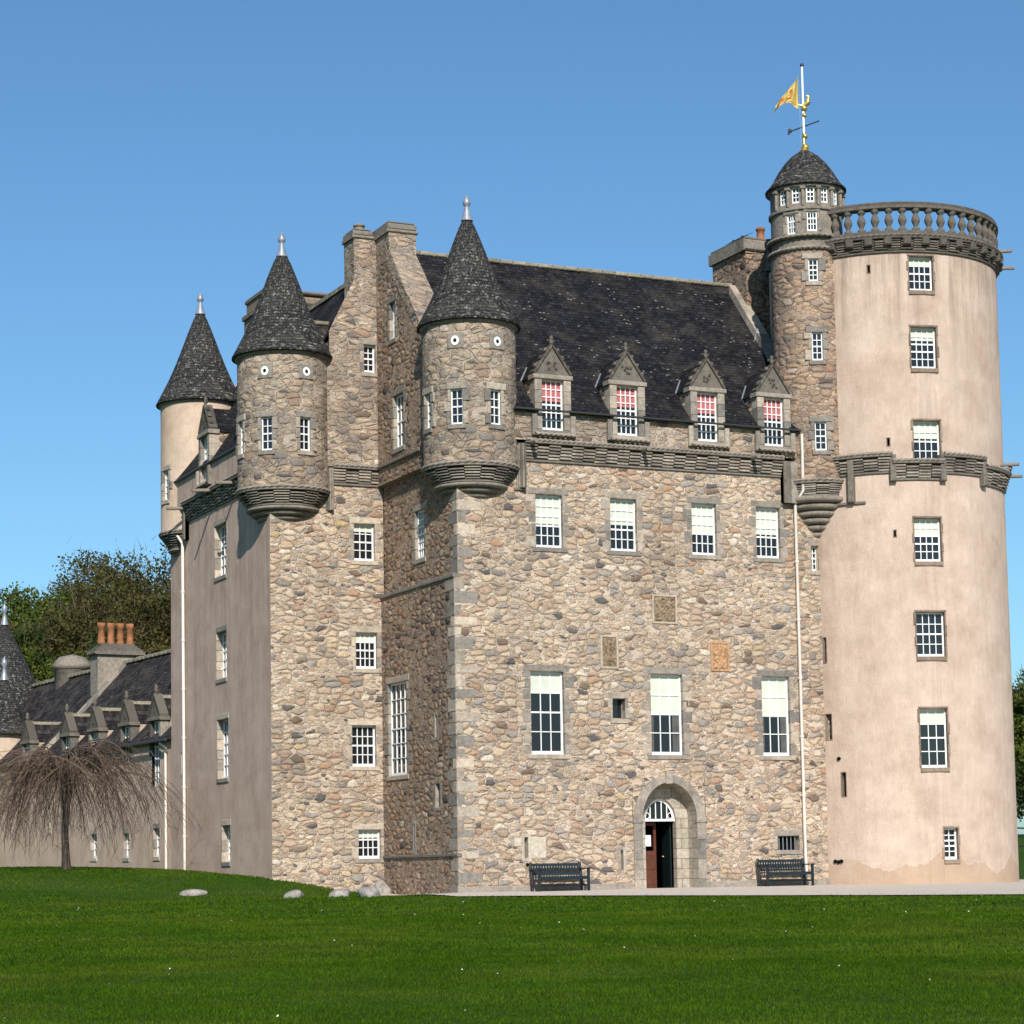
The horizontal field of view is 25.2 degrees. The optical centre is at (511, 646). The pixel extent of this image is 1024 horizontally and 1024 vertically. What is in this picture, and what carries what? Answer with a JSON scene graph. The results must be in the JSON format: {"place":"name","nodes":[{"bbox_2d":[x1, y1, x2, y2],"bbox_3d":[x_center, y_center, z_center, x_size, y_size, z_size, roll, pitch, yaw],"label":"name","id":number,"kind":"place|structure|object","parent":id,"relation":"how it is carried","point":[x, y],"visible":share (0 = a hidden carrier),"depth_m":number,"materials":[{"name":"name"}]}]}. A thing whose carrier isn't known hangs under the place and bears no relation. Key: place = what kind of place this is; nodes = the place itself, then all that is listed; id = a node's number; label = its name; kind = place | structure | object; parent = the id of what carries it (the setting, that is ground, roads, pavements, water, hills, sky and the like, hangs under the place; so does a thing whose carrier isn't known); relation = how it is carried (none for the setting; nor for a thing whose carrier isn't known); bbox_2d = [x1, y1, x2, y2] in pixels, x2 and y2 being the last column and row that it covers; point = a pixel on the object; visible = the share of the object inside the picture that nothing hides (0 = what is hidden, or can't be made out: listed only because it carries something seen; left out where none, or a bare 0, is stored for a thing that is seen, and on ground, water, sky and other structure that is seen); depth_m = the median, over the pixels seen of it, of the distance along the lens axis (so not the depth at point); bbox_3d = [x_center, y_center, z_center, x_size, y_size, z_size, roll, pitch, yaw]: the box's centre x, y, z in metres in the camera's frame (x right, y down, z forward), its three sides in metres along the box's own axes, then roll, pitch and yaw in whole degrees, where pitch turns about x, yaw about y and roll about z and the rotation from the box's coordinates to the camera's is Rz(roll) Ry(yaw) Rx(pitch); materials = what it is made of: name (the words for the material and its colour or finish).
{"place":"outdoors","nodes":[
{"label":"outdoors","id":0,"kind":"place"},
{"bbox_2d":[0,834,1023,1023],"bbox_3d":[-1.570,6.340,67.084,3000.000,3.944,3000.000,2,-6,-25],"label":"lawn","id":1,"kind":"structure","parent":0,"point":[273,886],"depth_m":36.63,"materials":[{"name":"green plant"}]},
{"bbox_2d":[12,615,57,677],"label":"broadleaf tree","id":2,"kind":"object","parent":1,"relation":"on","point":[23,637],"visible":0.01,"depth_m":114.62,"materials":[{"name":"green plant"}]},
{"bbox_2d":[0,581,73,645],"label":"broadleaf tree","id":3,"kind":"object","parent":1,"relation":"on","point":[15,603],"visible":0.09,"depth_m":125.80,"materials":[{"name":"green plant"}]},
{"bbox_2d":[17,642,90,682],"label":"broadleaf tree","id":4,"kind":"object","parent":1,"relation":"on","point":[45,671],"visible":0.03,"depth_m":113.16,"materials":[{"name":"green plant"}]},
{"bbox_2d":[9,587,122,642],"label":"broadleaf tree","id":5,"kind":"object","parent":1,"relation":"on","point":[64,595],"depth_m":130.65,"materials":[{"name":"green plant"}]},
{"bbox_2d":[0,565,155,677],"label":"broadleaf tree","id":6,"kind":"object","parent":1,"relation":"on","point":[67,624],"visible":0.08,"depth_m":119.37,"materials":[{"name":"green plant"}]},
{"bbox_2d":[0,603,171,868],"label":"service range","id":7,"kind":"structure","parent":1,"relation":"on","point":[119,690],"depth_m":92.55,"materials":[{"name":"brown stone"}]},
{"bbox_2d":[49,819,51,834],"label":"slit window","id":8,"kind":"structure","parent":7,"relation":"in","point":[50,823],"depth_m":93.04,"materials":[{"name":"black"}]},
{"bbox_2d":[66,737,68,761],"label":"window","id":9,"kind":"structure","parent":7,"relation":"in","point":[67,739],"depth_m":91.92,"materials":[{"name":"white paint"}]},
{"bbox_2d":[90,829,96,861],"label":"window","id":10,"kind":"structure","parent":7,"relation":"in","point":[93,854],"depth_m":88.66,"materials":[{"name":"white paint"}]},
{"bbox_2d":[122,828,129,861],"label":"window","id":11,"kind":"structure","parent":7,"relation":"in","point":[126,853],"depth_m":85.49,"materials":[{"name":"white paint"}]},
{"bbox_2d":[125,726,129,763],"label":"window","id":12,"kind":"structure","parent":7,"relation":"in","point":[126,728],"depth_m":85.93,"materials":[{"name":"white paint"}]},
{"bbox_2d":[152,823,159,860],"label":"window","id":13,"kind":"structure","parent":7,"relation":"in","point":[156,835],"depth_m":82.78,"materials":[{"name":"white paint"}]},
{"bbox_2d":[155,721,159,785],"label":"window","id":14,"kind":"structure","parent":7,"relation":"in","point":[157,757],"depth_m":83.15,"materials":[{"name":"white paint"}]},
{"bbox_2d":[37,630,139,673],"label":"broadleaf tree","id":15,"kind":"object","parent":1,"relation":"on","point":[90,646],"visible":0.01,"depth_m":116.80,"materials":[{"name":"green plant"}]},
{"bbox_2d":[19,539,159,628],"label":"broadleaf tree","id":16,"kind":"object","parent":1,"relation":"on","point":[105,571],"visible":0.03,"depth_m":137.75,"materials":[{"name":"green plant"}]},
{"bbox_2d":[29,538,170,643],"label":"broadleaf tree","id":17,"kind":"object","parent":1,"relation":"on","point":[133,583],"visible":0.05,"depth_m":132.70,"materials":[{"name":"green plant"}]},
{"bbox_2d":[0,739,201,869],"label":"weeping tree","id":18,"kind":"object","parent":1,"relation":"on","point":[64,784],"visible":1,"depth_m":74.72,"materials":[{"name":"brown plant"}]},
{"bbox_2d":[69,573,170,654],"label":"broadleaf tree","id":19,"kind":"object","parent":1,"relation":"on","point":[159,638],"visible":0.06,"depth_m":123.80,"materials":[{"name":"green plant"}]},
{"bbox_2d":[179,889,207,895],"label":"boulder","id":20,"kind":"object","parent":1,"relation":"on","point":[192,892],"visible":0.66,"depth_m":68.07,"materials":[{"name":"grey stone"}]},
{"bbox_2d":[283,890,303,897],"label":"boulder","id":21,"kind":"object","parent":1,"relation":"on","point":[294,893],"visible":0.53,"depth_m":65.52,"materials":[{"name":"grey stone"}]},
{"bbox_2d":[329,889,349,896],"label":"boulder","id":22,"kind":"object","parent":1,"relation":"on","point":[338,892],"visible":0.48,"depth_m":65.93,"materials":[{"name":"grey stone"}]},
{"bbox_2d":[357,887,379,896],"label":"boulder","id":23,"kind":"object","parent":1,"relation":"on","point":[367,891],"visible":0.48,"depth_m":65.69,"materials":[{"name":"grey stone"}]},
{"bbox_2d":[374,881,390,893],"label":"boulder","id":24,"kind":"object","parent":1,"relation":"on","point":[383,887],"visible":0.48,"depth_m":71.57,"materials":[{"name":"grey stone"}]},
{"bbox_2d":[4,899,976,1017],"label":"daisies","id":25,"kind":"object","parent":1,"relation":"on","point":[461,969],"visible":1,"depth_m":37.67,"materials":[{"name":"white plant"}]},
{"bbox_2d":[156,150,1021,895],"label":"castle","id":26,"kind":"structure","parent":1,"relation":"on","point":[490,574],"depth_m":72.10,"materials":[{"name":"stone"}]},
{"bbox_2d":[161,464,172,505],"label":"window","id":27,"kind":"structure","parent":26,"relation":"in","point":[165,470],"depth_m":81.10,"materials":[{"name":"white paint"}]},
{"bbox_2d":[180,751,181,776],"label":"slit window","id":28,"kind":"structure","parent":26,"relation":"in","point":[180,751],"depth_m":80.02,"materials":[{"name":"black"}]},
{"bbox_2d":[204,437,207,479],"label":"window","id":29,"kind":"structure","parent":26,"relation":"in","point":[205,439],"depth_m":77.92,"materials":[{"name":"white paint"}]},
{"bbox_2d":[214,516,226,582],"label":"window","id":30,"kind":"structure","parent":26,"relation":"in","point":[220,525],"depth_m":77.07,"materials":[{"name":"white paint"}]},
{"bbox_2d":[215,624,226,683],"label":"window","id":31,"kind":"structure","parent":26,"relation":"in","point":[221,634],"depth_m":76.62,"materials":[{"name":"white paint"}]},
{"bbox_2d":[216,712,228,782],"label":"window","id":32,"kind":"structure","parent":26,"relation":"in","point":[222,765],"depth_m":76.26,"materials":[{"name":"white paint"}]},
{"bbox_2d":[221,819,230,866],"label":"window","id":33,"kind":"structure","parent":26,"relation":"in","point":[226,833],"depth_m":75.56,"materials":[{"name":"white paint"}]},
{"bbox_2d":[236,413,245,460],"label":"window","id":34,"kind":"structure","parent":26,"relation":"in","point":[240,426],"depth_m":72.58,"materials":[{"name":"white paint"}]},
{"bbox_2d":[255,410,277,454],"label":"window","id":35,"kind":"structure","parent":26,"relation":"in","point":[267,426],"depth_m":71.78,"materials":[{"name":"white paint"}]},
{"bbox_2d":[295,410,316,455],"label":"window","id":36,"kind":"structure","parent":26,"relation":"in","point":[304,421],"depth_m":72.01,"materials":[{"name":"white paint"}]},
{"bbox_2d":[345,719,382,770],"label":"window","id":37,"kind":"structure","parent":26,"relation":"in","point":[362,749],"depth_m":72.65,"materials":[{"name":"white paint"}]},
{"bbox_2d":[347,517,382,565],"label":"window","id":38,"kind":"structure","parent":26,"relation":"in","point":[364,545],"depth_m":73.32,"materials":[{"name":"white paint"}]},
{"bbox_2d":[349,626,381,672],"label":"window","id":39,"kind":"structure","parent":26,"relation":"in","point":[365,651],"depth_m":72.98,"materials":[{"name":"white paint"}]},
{"bbox_2d":[357,338,376,376],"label":"window","id":40,"kind":"structure","parent":26,"relation":"in","point":[369,355],"depth_m":73.86,"materials":[{"name":"white paint"}]},
{"bbox_2d":[352,824,383,862],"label":"window","id":41,"kind":"structure","parent":26,"relation":"in","point":[370,851],"depth_m":72.40,"materials":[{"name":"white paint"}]},
{"bbox_2d":[387,293,396,345],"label":"window","id":42,"kind":"structure","parent":26,"relation":"in","point":[392,335],"depth_m":72.93,"materials":[{"name":"white paint"}]},
{"bbox_2d":[384,674,411,780],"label":"window","id":43,"kind":"structure","parent":26,"relation":"in","point":[397,717],"depth_m":71.98,"materials":[{"name":"white paint"}]},
{"bbox_2d":[390,385,405,454],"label":"window","id":44,"kind":"structure","parent":26,"relation":"in","point":[398,409],"depth_m":72.35,"materials":[{"name":"white paint"}]},
{"bbox_2d":[412,821,415,854],"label":"slit window","id":45,"kind":"structure","parent":26,"relation":"in","point":[413,822],"depth_m":70.24,"materials":[{"name":"black"}]},
{"bbox_2d":[412,502,427,564],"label":"window","id":46,"kind":"structure","parent":26,"relation":"in","point":[420,519],"depth_m":71.02,"materials":[{"name":"white paint"}]},
{"bbox_2d":[422,386,435,434],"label":"window","id":47,"kind":"structure","parent":26,"relation":"in","point":[429,421],"depth_m":68.86,"materials":[{"name":"white paint"}]},
{"bbox_2d":[434,712,437,740],"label":"slit window","id":48,"kind":"structure","parent":26,"relation":"in","point":[436,713],"depth_m":68.91,"materials":[{"name":"black"}]},
{"bbox_2d":[434,780,441,810],"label":"slit window","id":49,"kind":"structure","parent":26,"relation":"in","point":[437,784],"depth_m":68.76,"materials":[{"name":"black"}]},
{"bbox_2d":[444,381,469,428],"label":"window","id":50,"kind":"structure","parent":26,"relation":"in","point":[458,418],"depth_m":68.11,"materials":[{"name":"white paint"}]},
{"bbox_2d":[484,382,505,429],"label":"window","id":51,"kind":"structure","parent":26,"relation":"in","point":[495,408],"depth_m":68.33,"materials":[{"name":"white paint"}]},
{"bbox_2d":[521,834,531,861],"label":"slit window","id":52,"kind":"structure","parent":26,"relation":"in","point":[525,837],"depth_m":68.05,"materials":[{"name":"beige stone"}]},
{"bbox_2d":[526,487,570,552],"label":"window","id":53,"kind":"structure","parent":26,"relation":"in","point":[550,518],"depth_m":69.54,"materials":[{"name":"white paint"}]},
{"bbox_2d":[522,664,574,758],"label":"window","id":54,"kind":"structure","parent":26,"relation":"in","point":[548,728],"depth_m":68.93,"materials":[{"name":"white paint"}]},
{"bbox_2d":[542,380,562,430],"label":"window","id":55,"kind":"structure","parent":26,"relation":"in","point":[551,390],"depth_m":69.71,"materials":[{"name":"white paint"}]},
{"bbox_2d":[608,692,629,723],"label":"window","id":56,"kind":"structure","parent":26,"relation":"in","point":[619,715],"depth_m":69.90,"materials":[{"name":"grey stone"}]},
{"bbox_2d":[601,491,643,555],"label":"window","id":57,"kind":"structure","parent":26,"relation":"in","point":[623,514],"depth_m":70.62,"materials":[{"name":"white paint"}]},
{"bbox_2d":[618,847,626,872],"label":"slit window","id":58,"kind":"structure","parent":26,"relation":"in","point":[622,863],"depth_m":69.35,"materials":[{"name":"beige stone"}]},
{"bbox_2d":[617,386,636,435],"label":"window","id":59,"kind":"structure","parent":26,"relation":"in","point":[626,396],"depth_m":70.77,"materials":[{"name":"white paint"}]},
{"bbox_2d":[645,823,656,887],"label":"door","id":60,"kind":"structure","parent":26,"relation":"in","point":[651,864],"depth_m":70.81,"materials":[{"name":"brown wood"}]},
{"bbox_2d":[661,822,671,887],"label":"door","id":61,"kind":"structure","parent":26,"relation":"in","point":[665,827],"depth_m":71.22,"materials":[{"name":"black paint"}]},
{"bbox_2d":[641,667,694,759],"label":"window","id":62,"kind":"structure","parent":26,"relation":"in","point":[667,694],"depth_m":70.62,"materials":[{"name":"white paint"}]},
{"bbox_2d":[683,496,725,559],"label":"window","id":63,"kind":"structure","parent":26,"relation":"in","point":[703,536],"depth_m":71.80,"materials":[{"name":"white paint"}]},
{"bbox_2d":[697,392,716,441],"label":"window","id":64,"kind":"structure","parent":26,"relation":"in","point":[706,402],"depth_m":71.96,"materials":[{"name":"white paint"}]},
{"bbox_2d":[748,500,789,562],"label":"window","id":65,"kind":"structure","parent":26,"relation":"in","point":[767,520],"depth_m":72.77,"materials":[{"name":"white paint"}]},
{"bbox_2d":[764,398,782,446],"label":"window","id":66,"kind":"structure","parent":26,"relation":"in","point":[772,407],"depth_m":72.97,"materials":[{"name":"white paint"}]},
{"bbox_2d":[752,670,800,759],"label":"window","id":67,"kind":"structure","parent":26,"relation":"in","point":[775,703],"depth_m":72.24,"materials":[{"name":"white paint"}]},
{"bbox_2d":[780,190,785,206],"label":"window","id":68,"kind":"structure","parent":26,"relation":"in","point":[782,193],"depth_m":74.19,"materials":[{"name":"white paint"}]},
{"bbox_2d":[774,830,802,854],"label":"grille window","id":69,"kind":"structure","parent":26,"relation":"in","point":[789,842],"depth_m":71.96,"materials":[{"name":"beige stone"}]},
{"bbox_2d":[783,210,800,239],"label":"window","id":70,"kind":"structure","parent":26,"relation":"in","point":[790,220],"depth_m":73.88,"materials":[{"name":"white paint"}]},
{"bbox_2d":[792,187,799,203],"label":"window","id":71,"kind":"structure","parent":26,"relation":"in","point":[795,191],"depth_m":73.90,"materials":[{"name":"white paint"}]},
{"bbox_2d":[787,63,818,150],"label":"flagpole","id":72,"kind":"object","parent":26,"relation":"on","point":[804,108],"visible":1,"depth_m":75.12,"materials":[{"name":"white paint"}]},
{"bbox_2d":[772,76,797,114],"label":"flag","id":73,"kind":"object","parent":72,"relation":"attached to","point":[790,95],"visible":1,"depth_m":74.97,"materials":[{"name":"fabric"}]},
{"bbox_2d":[806,186,814,201],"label":"window","id":74,"kind":"structure","parent":26,"relation":"in","point":[810,189],"depth_m":73.79,"materials":[{"name":"white paint"}]},
{"bbox_2d":[802,209,821,232],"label":"window","id":75,"kind":"structure","parent":26,"relation":"in","point":[810,217],"depth_m":73.66,"materials":[{"name":"white paint"}]},
{"bbox_2d":[801,253,825,285],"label":"window","id":76,"kind":"structure","parent":26,"relation":"in","point":[816,264],"depth_m":73.47,"materials":[{"name":"white paint"}]},
{"bbox_2d":[807,540,820,574],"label":"window","id":77,"kind":"structure","parent":26,"relation":"in","point":[811,549],"depth_m":73.31,"materials":[{"name":"white paint"}]},
{"bbox_2d":[803,326,828,364],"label":"window","id":78,"kind":"structure","parent":26,"relation":"in","point":[815,342],"depth_m":73.23,"materials":[{"name":"white paint"}]},
{"bbox_2d":[808,416,833,454],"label":"window","id":79,"kind":"structure","parent":26,"relation":"in","point":[819,424],"depth_m":72.97,"materials":[{"name":"white paint"}]},
{"bbox_2d":[822,637,826,663],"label":"slit window","id":80,"kind":"structure","parent":26,"relation":"in","point":[824,639],"depth_m":73.02,"materials":[{"name":"beige stone"}]},
{"bbox_2d":[821,187,827,202],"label":"window","id":81,"kind":"structure","parent":26,"relation":"in","point":[824,199],"depth_m":73.90,"materials":[{"name":"white paint"}]},
{"bbox_2d":[825,713,832,740],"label":"slit window","id":82,"kind":"structure","parent":26,"relation":"in","point":[826,715],"depth_m":72.77,"materials":[{"name":"black"}]},
{"bbox_2d":[833,190,836,204],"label":"window","id":83,"kind":"structure","parent":26,"relation":"in","point":[834,192],"depth_m":74.21,"materials":[{"name":"white paint"}]},
{"bbox_2d":[841,772,846,796],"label":"slit window","id":84,"kind":"structure","parent":26,"relation":"in","point":[843,774],"depth_m":72.27,"materials":[{"name":"black"}]},
{"bbox_2d":[866,264,870,273],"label":"slit window","id":85,"kind":"structure","parent":26,"relation":"in","point":[868,267],"depth_m":73.20,"materials":[{"name":"black"}]},
{"bbox_2d":[886,437,890,446],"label":"slit window","id":86,"kind":"structure","parent":26,"relation":"in","point":[888,444],"depth_m":72.54,"materials":[{"name":"black"}]},
{"bbox_2d":[893,529,896,537],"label":"slit window","id":87,"kind":"structure","parent":26,"relation":"in","point":[895,530],"depth_m":72.24,"materials":[{"name":"black"}]},
{"bbox_2d":[906,253,934,294],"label":"window","id":88,"kind":"structure","parent":26,"relation":"in","point":[921,273],"depth_m":73.25,"materials":[{"name":"white paint"}]},
{"bbox_2d":[908,324,939,372],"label":"window","id":89,"kind":"structure","parent":26,"relation":"in","point":[923,340],"depth_m":73.02,"materials":[{"name":"white paint"}]},
{"bbox_2d":[910,418,942,465],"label":"window","id":90,"kind":"structure","parent":26,"relation":"in","point":[927,439],"depth_m":72.75,"materials":[{"name":"white paint"}]},
{"bbox_2d":[912,516,943,565],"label":"window","id":91,"kind":"structure","parent":26,"relation":"in","point":[927,538],"depth_m":72.42,"materials":[{"name":"white paint"}]},
{"bbox_2d":[913,610,947,660],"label":"window","id":92,"kind":"structure","parent":26,"relation":"in","point":[930,626],"depth_m":72.12,"materials":[{"name":"white paint"}]},
{"bbox_2d":[917,706,950,771],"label":"window","id":93,"kind":"structure","parent":26,"relation":"in","point":[934,727],"depth_m":71.80,"materials":[{"name":"white paint"}]},
{"bbox_2d":[942,826,960,863],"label":"window","id":94,"kind":"structure","parent":26,"relation":"in","point":[951,853],"depth_m":71.56,"materials":[{"name":"white paint"}]},
{"bbox_2d":[1012,674,1023,770],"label":"broadleaf tree","id":95,"kind":"object","parent":1,"relation":"on","point":[1018,717],"visible":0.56,"depth_m":123.44,"materials":[{"name":"green plant"}]},
{"bbox_2d":[1012,664,1023,796],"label":"broadleaf tree","id":96,"kind":"object","parent":1,"relation":"on","point":[1015,691],"visible":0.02,"depth_m":146.37,"materials":[{"name":"green plant"}]},
{"bbox_2d":[1015,761,1023,821],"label":"evergreen shrub","id":97,"kind":"object","parent":1,"relation":"on","point":[1019,779],"visible":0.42,"depth_m":116.12,"materials":[{"name":"green plant"}]},
{"bbox_2d":[1017,827,1023,846],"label":"rail fence","id":98,"kind":"object","parent":1,"relation":"on","point":[1020,836],"visible":0.14,"depth_m":96.89,"materials":[{"name":"metal"}]},
{"bbox_2d":[0,0,1023,850],"label":"sky","id":99,"kind":"structure","parent":0,"point":[156,155],"materials":[{"name":"blue"}]},
{"bbox_2d":[380,879,1023,895],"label":"gravel path","id":100,"kind":"structure","parent":0,"point":[948,889],"depth_m":65.74,"materials":[{"name":"grey gravel"}]},
{"bbox_2d":[529,862,590,891],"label":"park bench","id":101,"kind":"object","parent":100,"relation":"on","point":[540,878],"visible":1,"depth_m":67.92,"materials":[{"name":"black paint"}]},
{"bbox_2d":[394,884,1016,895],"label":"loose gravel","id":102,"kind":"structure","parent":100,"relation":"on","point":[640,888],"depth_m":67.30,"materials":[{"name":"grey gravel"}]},
{"bbox_2d":[756,858,814,885],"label":"park bench","id":103,"kind":"object","parent":100,"relation":"on","point":[803,872],"visible":1,"depth_m":71.17,"materials":[{"name":"black paint"}]}
]}

